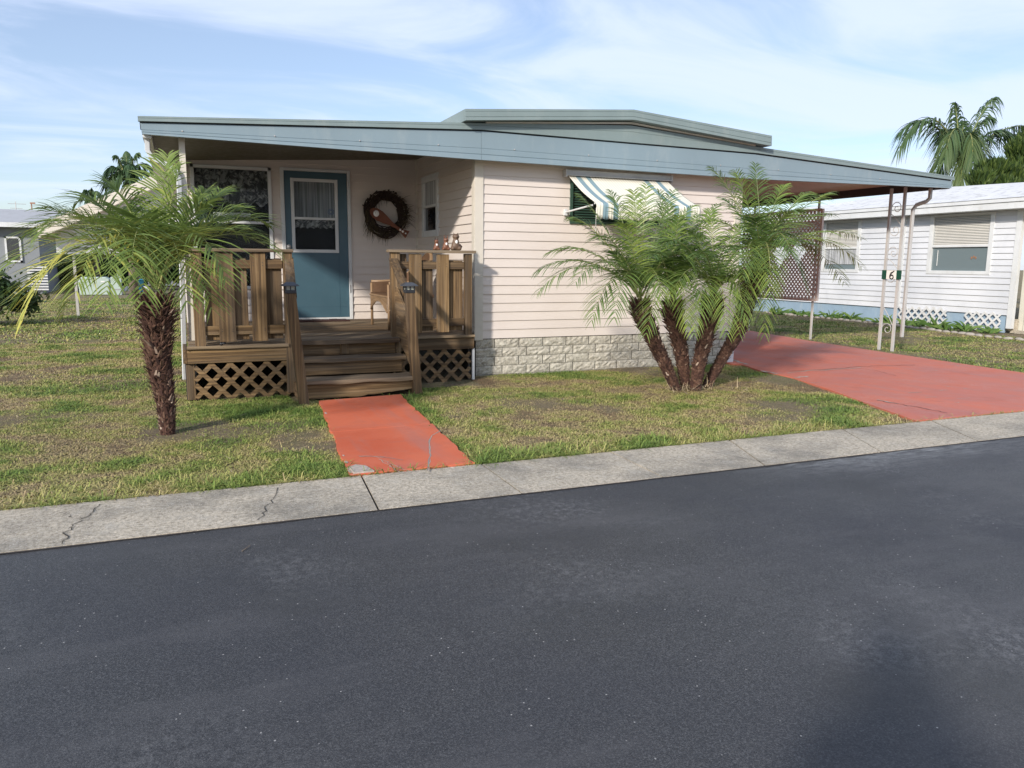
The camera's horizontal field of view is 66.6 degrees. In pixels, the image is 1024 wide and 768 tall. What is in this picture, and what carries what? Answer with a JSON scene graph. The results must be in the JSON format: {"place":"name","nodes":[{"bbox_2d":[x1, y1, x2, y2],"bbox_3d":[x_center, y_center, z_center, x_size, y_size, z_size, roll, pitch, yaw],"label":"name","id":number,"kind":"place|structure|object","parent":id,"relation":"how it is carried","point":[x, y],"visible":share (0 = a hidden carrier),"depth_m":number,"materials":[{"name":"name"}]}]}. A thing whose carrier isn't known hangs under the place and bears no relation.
{"place":"outdoors","nodes":[
{"label":"outdoors","id":0,"kind":"place"},
{"bbox_2d":[0,436,1023,767],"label":"road","id":1,"kind":"structure","parent":0,"point":[854,612],"depth_m":3.00,"materials":[{"name":"grey asphalt"}]},
{"bbox_2d":[0,436,1022,553],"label":"road edge crack","id":2,"kind":"object","parent":1,"relation":"on","point":[452,501],"visible":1,"depth_m":4.55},
{"bbox_2d":[0,289,1023,510],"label":"lawn","id":3,"kind":"structure","parent":0,"point":[221,381],"depth_m":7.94,"materials":[{"name":"plant"}]},
{"bbox_2d":[0,267,49,319],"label":"shrub","id":4,"kind":"object","parent":3,"relation":"on","point":[35,300],"visible":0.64,"depth_m":16.57,"materials":[{"name":"green plant"}]},
{"bbox_2d":[0,209,62,293],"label":"house","id":5,"kind":"structure","parent":3,"relation":"on","point":[9,218],"depth_m":31.05,"materials":[{"name":"white paint"}]},
{"bbox_2d":[4,236,22,261],"bbox_3d":[-19.669,-5.311,30.750,0.557,1.000,0.080,-3,10,-23],"label":"window","id":6,"kind":"structure","parent":5,"relation":"in","point":[9,242],"depth_m":30.72,"materials":[{"name":"white paint"}]},
{"bbox_2d":[78,188,102,276],"bbox_3d":[-18.665,-6.451,34.763,1.107,4.544,0.910,-3,10,-23],"label":"palm tree","id":7,"kind":"object","parent":3,"relation":"on","point":[91,191],"visible":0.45,"depth_m":34.61,"materials":[{"name":"green plant"}]},
{"bbox_2d":[77,277,110,294],"bbox_3d":[-16.591,-3.904,30.989,1.111,0.700,0.812,-3,10,-23],"label":"utility enclosure","id":8,"kind":"object","parent":3,"relation":"on","point":[100,281],"visible":0.52,"depth_m":30.68,"materials":[{"name":"white metal"}]},
{"bbox_2d":[110,270,122,294],"bbox_3d":[-15.806,-4.132,31.121,0.368,1.124,0.512,-3,10,-23],"label":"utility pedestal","id":9,"kind":"object","parent":3,"relation":"on","point":[117,288],"visible":0.38,"depth_m":30.94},
{"bbox_2d":[97,151,153,298],"bbox_3d":[-13.490,-5.598,27.428,2.036,5.205,1.623,3,9,16],"label":"palm tree","id":10,"kind":"object","parent":3,"relation":"on","point":[124,165],"visible":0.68,"depth_m":27.08,"materials":[{"name":"green plant"}]},
{"bbox_2d":[138,279,144,291],"bbox_3d":[-16.414,-4.311,34.072,0.700,0.560,0.700,-3,10,-23],"label":"turquoise bin","id":11,"kind":"object","parent":3,"relation":"on","point":[141,281],"visible":0.33,"depth_m":33.96,"materials":[{"name":"plastic"}]},
{"bbox_2d":[0,148,284,435],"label":"palm tree","id":12,"kind":"object","parent":3,"relation":"on","point":[155,243],"visible":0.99,"depth_m":5.92,"materials":[{"name":"green plant"}]},
{"bbox_2d":[182,248,475,405],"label":"porch deck","id":13,"kind":"structure","parent":3,"relation":"on","point":[268,334],"depth_m":8.23,"materials":[{"name":"brown wood"}]},
{"bbox_2d":[281,282,298,293],"bbox_3d":[-2.147,-0.931,7.537,0.156,0.110,0.156,-3,10,-23],"label":"solar post light","id":14,"kind":"object","parent":13,"relation":"on","point":[289,287],"visible":1,"depth_m":7.49,"materials":[{"name":"black plastic"}]},
{"bbox_2d":[299,319,349,321],"bbox_3d":[-2.737,-0.917,11.228,0.750,0.019,0.335,-3,10,-23],"label":"doormat","id":15,"kind":"object","parent":13,"relation":"on","point":[320,320],"visible":0.91,"depth_m":11.14,"materials":[{"name":"rubber"}]},
{"bbox_2d":[369,253,433,329],"bbox_3d":[-1.426,-1.259,10.349,0.735,0.992,1.044,-3,10,-23],"label":"wicker chair","id":16,"kind":"object","parent":13,"relation":"on","point":[380,291],"visible":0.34,"depth_m":10.47,"materials":[{"name":"wicker"}]},
{"bbox_2d":[400,282,417,292],"bbox_3d":[-1.082,-1.012,8.185,0.156,0.110,0.156,-3,10,-23],"label":"solar post light","id":17,"kind":"object","parent":13,"relation":"on","point":[408,287],"visible":1,"depth_m":8.14,"materials":[{"name":"black plastic"}]},
{"bbox_2d":[433,238,439,249],"bbox_3d":[-0.876,-1.624,9.028,0.083,0.149,0.057,-3,10,-23],"label":"animal figurine","id":18,"kind":"object","parent":13,"relation":"on","point":[436,246],"visible":1,"depth_m":9.01,"materials":[{"name":"ceramic"}]},
{"bbox_2d":[442,235,449,249],"bbox_3d":[-0.769,-1.642,9.069,0.101,0.178,0.070,-3,10,-23],"label":"animal figurine","id":19,"kind":"object","parent":13,"relation":"on","point":[445,245],"visible":0.98,"depth_m":9.05,"materials":[{"name":"ceramic"}]},
{"bbox_2d":[450,233,461,249],"bbox_3d":[-0.650,-1.665,9.113,0.152,0.213,0.096,-3,10,-23],"label":"animal figurine","id":20,"kind":"object","parent":13,"relation":"on","point":[455,245],"visible":1,"depth_m":9.09,"materials":[{"name":"beige ceramic"}]},
{"bbox_2d":[319,394,474,476],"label":"front walk","id":21,"kind":"structure","parent":3,"relation":"on","point":[374,432],"depth_m":6.22,"materials":[{"name":"red paint"}]},
{"bbox_2d":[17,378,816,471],"bbox_3d":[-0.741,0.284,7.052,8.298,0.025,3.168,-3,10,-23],"label":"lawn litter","id":22,"kind":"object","parent":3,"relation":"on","point":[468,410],"visible":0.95,"depth_m":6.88,"materials":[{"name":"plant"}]},
{"bbox_2d":[38,109,954,389],"bbox_3d":[-2.068,-2.752,15.571,13.841,3.518,14.238,-3,10,-23],"label":"mobile home","id":23,"kind":"object","parent":3,"relation":"on","point":[496,189],"visible":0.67,"depth_m":10.18,"materials":[{"name":"plastic"}]},
{"bbox_2d":[190,164,273,288],"bbox_3d":[-3.923,-2.184,10.957,1.045,1.680,0.355,-3,10,-23],"label":"porch window","id":24,"kind":"structure","parent":23,"relation":"in","point":[253,184],"depth_m":10.82,"materials":[{"name":"black glass"}]},
{"bbox_2d":[283,170,350,317],"bbox_3d":[-2.846,-2.018,11.381,0.898,2.070,0.343,-3,10,-23],"label":"door","id":25,"kind":"structure","parent":23,"relation":"in","point":[316,225],"depth_m":11.29,"materials":[{"name":"teal paint"}]},
{"bbox_2d":[362,189,415,245],"bbox_3d":[-1.804,-2.453,11.499,0.816,0.831,0.173,-3,10,-23],"label":"wreath","id":26,"kind":"object","parent":23,"relation":"attached to","point":[372,213],"visible":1,"depth_m":11.48,"materials":[{"name":"brown plant"}]},
{"bbox_2d":[421,172,439,236],"bbox_3d":[-1.154,-2.540,11.128,0.060,0.860,0.780,-3,10,-23],"label":"side window","id":27,"kind":"structure","parent":23,"relation":"in","point":[429,184],"depth_m":11.15,"materials":[{"name":"white glass"}]},
{"bbox_2d":[569,176,660,225],"bbox_3d":[1.359,-2.382,10.191,1.360,0.600,0.062,-3,10,-23],"label":"front window","id":28,"kind":"structure","parent":23,"relation":"in","point":[588,214],"depth_m":10.04,"materials":[{"name":"green glass"}]},
{"bbox_2d":[740,198,824,338],"bbox_3d":[5.338,-2.299,15.606,0.080,2.640,2.251,-3,10,-23],"label":"lattice screen","id":29,"kind":"object","parent":23,"relation":"attached to","point":[816,275],"visible":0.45,"depth_m":14.94,"materials":[{"name":"paint"}]},
{"bbox_2d":[882,270,901,279],"bbox_3d":[6.257,-1.800,12.864,0.033,0.156,0.380,-3,10,-23],"label":"house number plate","id":30,"kind":"object","parent":23,"relation":"attached to","point":[891,274],"visible":1,"depth_m":12.84,"materials":[{"name":"white ceramic"}]},
{"bbox_2d":[531,183,710,391],"bbox_3d":[1.264,-1.028,8.338,2.334,2.344,1.565,-3,10,-23],"label":"palm tree","id":31,"kind":"object","parent":3,"relation":"on","point":[635,275],"visible":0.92,"depth_m":8.34,"materials":[{"name":"green plant"}]},
{"bbox_2d":[611,189,743,388],"bbox_3d":[1.949,-1.033,8.689,1.913,2.260,1.427,-3,10,-23],"label":"palm tree","id":32,"kind":"object","parent":3,"relation":"on","point":[672,315],"visible":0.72,"depth_m":8.63,"materials":[{"name":"green plant"}]},
{"bbox_2d":[640,375,753,393],"bbox_3d":[2.045,-0.043,8.978,1.554,0.161,1.285,6,10,29],"label":"dry grass tuft","id":33,"kind":"object","parent":3,"relation":"on","point":[686,387],"visible":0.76,"depth_m":8.81,"materials":[{"name":"plant"}]},
{"bbox_2d":[648,208,784,391],"bbox_3d":[2.297,-0.898,8.493,2.045,2.063,1.211,-5,10,-30],"label":"palm tree","id":34,"kind":"object","parent":3,"relation":"on","point":[708,327],"visible":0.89,"depth_m":8.46,"materials":[{"name":"green plant"}]},
{"bbox_2d":[692,161,866,387],"bbox_3d":[3.140,-1.298,9.298,2.774,2.622,1.484,-8,12,-43],"label":"palm tree","id":35,"kind":"object","parent":3,"relation":"on","point":[758,240],"visible":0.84,"depth_m":8.99,"materials":[{"name":"green plant"}]},
{"bbox_2d":[769,309,790,314],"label":"border plant","id":36,"kind":"object","parent":3,"relation":"on","point":[780,312],"visible":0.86,"depth_m":22.44,"materials":[{"name":"green plant"}]},
{"bbox_2d":[769,303,791,310],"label":"border plant","id":37,"kind":"object","parent":3,"relation":"on","point":[777,308],"visible":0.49,"depth_m":22.89,"materials":[{"name":"green plant"}]},
{"bbox_2d":[787,308,810,313],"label":"border plant","id":38,"kind":"object","parent":3,"relation":"on","point":[793,312],"visible":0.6,"depth_m":22.06,"materials":[{"name":"green plant"}]},
{"bbox_2d":[792,309,816,315],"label":"border plant","id":39,"kind":"object","parent":3,"relation":"on","point":[800,313],"visible":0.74,"depth_m":21.71,"materials":[{"name":"green plant"}]},
{"bbox_2d":[805,312,821,316],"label":"border plant","id":40,"kind":"object","parent":3,"relation":"on","point":[814,315],"visible":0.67,"depth_m":21.33,"materials":[{"name":"green plant"}]},
{"bbox_2d":[818,309,838,317],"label":"border plant","id":41,"kind":"object","parent":3,"relation":"on","point":[826,314],"visible":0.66,"depth_m":20.91,"materials":[{"name":"green plant"}]},
{"bbox_2d":[830,312,847,318],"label":"border plant","id":42,"kind":"object","parent":3,"relation":"on","point":[840,315],"visible":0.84,"depth_m":20.43,"materials":[{"name":"green plant"}]},
{"bbox_2d":[842,312,862,319],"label":"border plant","id":43,"kind":"object","parent":3,"relation":"on","point":[853,317],"visible":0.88,"depth_m":20.10,"materials":[{"name":"green plant"}]},
{"bbox_2d":[741,182,1023,333],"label":"neighbour house","id":44,"kind":"structure","parent":3,"relation":"on","point":[966,251],"depth_m":18.36,"materials":[{"name":"white metal"}]},
{"bbox_2d":[821,219,861,271],"bbox_3d":[8.808,-3.680,20.849,0.060,1.360,1.300,-3,10,-23],"label":"window","id":45,"kind":"structure","parent":44,"relation":"in","point":[853,225],"depth_m":20.81,"materials":[{"name":"white paint"}]},
{"bbox_2d":[926,211,995,274],"bbox_3d":[10.156,-3.174,17.670,0.060,1.360,1.600,-3,10,-23],"label":"window","id":46,"kind":"structure","parent":44,"relation":"in","point":[961,243],"depth_m":17.64,"materials":[{"name":"white glass"}]},
{"bbox_2d":[872,314,896,323],"bbox_3d":[9.182,-1.592,19.071,0.910,0.278,0.442,-8,12,-43],"label":"border plant","id":47,"kind":"object","parent":3,"relation":"on","point":[887,320],"visible":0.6,"depth_m":18.97,"materials":[{"name":"green plant"}]},
{"bbox_2d":[897,318,918,325],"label":"border plant","id":48,"kind":"object","parent":3,"relation":"on","point":[907,323],"visible":0.69,"depth_m":18.63,"materials":[{"name":"green plant"}]},
{"bbox_2d":[907,319,926,326],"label":"border plant","id":49,"kind":"object","parent":3,"relation":"on","point":[916,324],"visible":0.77,"depth_m":18.23,"materials":[{"name":"green plant"}]},
{"bbox_2d":[917,316,950,328],"bbox_3d":[9.620,-1.404,17.792,0.834,0.307,0.747,3,9,17],"label":"border plant","id":50,"kind":"object","parent":3,"relation":"on","point":[933,320],"visible":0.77,"depth_m":17.83,"materials":[{"name":"green plant"}]},
{"bbox_2d":[930,321,957,330],"bbox_3d":[9.788,-1.301,17.482,0.726,0.197,0.413,3,9,16],"label":"border plant","id":51,"kind":"object","parent":3,"relation":"on","point":[945,326],"visible":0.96,"depth_m":17.52,"materials":[{"name":"green plant"}]},
{"bbox_2d":[950,321,984,331],"bbox_3d":[9.974,-1.285,17.240,0.720,0.249,0.681,-3,10,-23],"label":"border plant","id":52,"kind":"object","parent":3,"relation":"on","point":[964,327],"visible":0.98,"depth_m":17.14,"materials":[{"name":"green plant"}]},
{"bbox_2d":[975,326,1002,333],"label":"border plant","id":53,"kind":"object","parent":3,"relation":"on","point":[987,329],"visible":1,"depth_m":16.70,"materials":[{"name":"green plant"}]},
{"bbox_2d":[962,125,1023,185],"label":"conifer tree","id":54,"kind":"object","parent":3,"relation":"on","point":[1009,168],"visible":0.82,"depth_m":22.46,"materials":[{"name":"green plant"}]},
{"bbox_2d":[0,0,1023,269],"label":"sky","id":55,"kind":"structure","parent":0,"point":[837,79],"materials":[{"name":"blue"}]},
{"bbox_2d":[64,268,1023,306],"bbox_3d":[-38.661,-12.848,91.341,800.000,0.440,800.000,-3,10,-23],"label":"ground","id":56,"kind":"structure","parent":0,"point":[1018,293],"depth_m":45.72,"materials":[{"name":"soil"}]},
{"bbox_2d":[57,254,106,289],"bbox_3d":[-20.545,-5.527,36.584,3.853,2.656,2.696,-3,10,-23],"label":"hedge","id":57,"kind":"object","parent":56,"relation":"on","point":[62,275],"visible":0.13,"depth_m":35.89,"materials":[{"name":"green plant"}]},
{"bbox_2d":[77,255,169,289],"bbox_3d":[-17.996,-5.385,36.924,4.618,2.192,2.429,-3,10,-23],"label":"hedge","id":58,"kind":"object","parent":56,"relation":"on","point":[120,266],"visible":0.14,"depth_m":36.27,"materials":[{"name":"green plant"}]},
{"bbox_2d":[148,281,179,285],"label":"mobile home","id":59,"kind":"object","parent":56,"relation":"on","point":[168,285],"depth_m":42.80,"materials":[{"name":"white metal"}]},
{"bbox_2d":[165,260,179,287],"bbox_3d":[-15.731,-5.835,38.457,4.696,2.687,2.523,-3,10,-23],"label":"hedge","id":60,"kind":"object","parent":56,"relation":"on","point":[173,268],"visible":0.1,"depth_m":37.57,"materials":[{"name":"green plant"}]},
{"bbox_2d":[0,412,1023,552],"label":"kerb","id":61,"kind":"structure","parent":56,"relation":"on","point":[23,529],"depth_m":4.96,"materials":[{"name":"concrete"}]},
{"bbox_2d":[889,97,1023,186],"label":"palm tree","id":62,"kind":"object","parent":56,"relation":"on","point":[957,157],"visible":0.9,"depth_m":29.18,"materials":[{"name":"green plant"}]},
{"bbox_2d":[726,331,1023,421],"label":"driveway","id":63,"kind":"structure","parent":0,"point":[917,389],"depth_m":9.87,"materials":[{"name":"red paint"}]}
]}

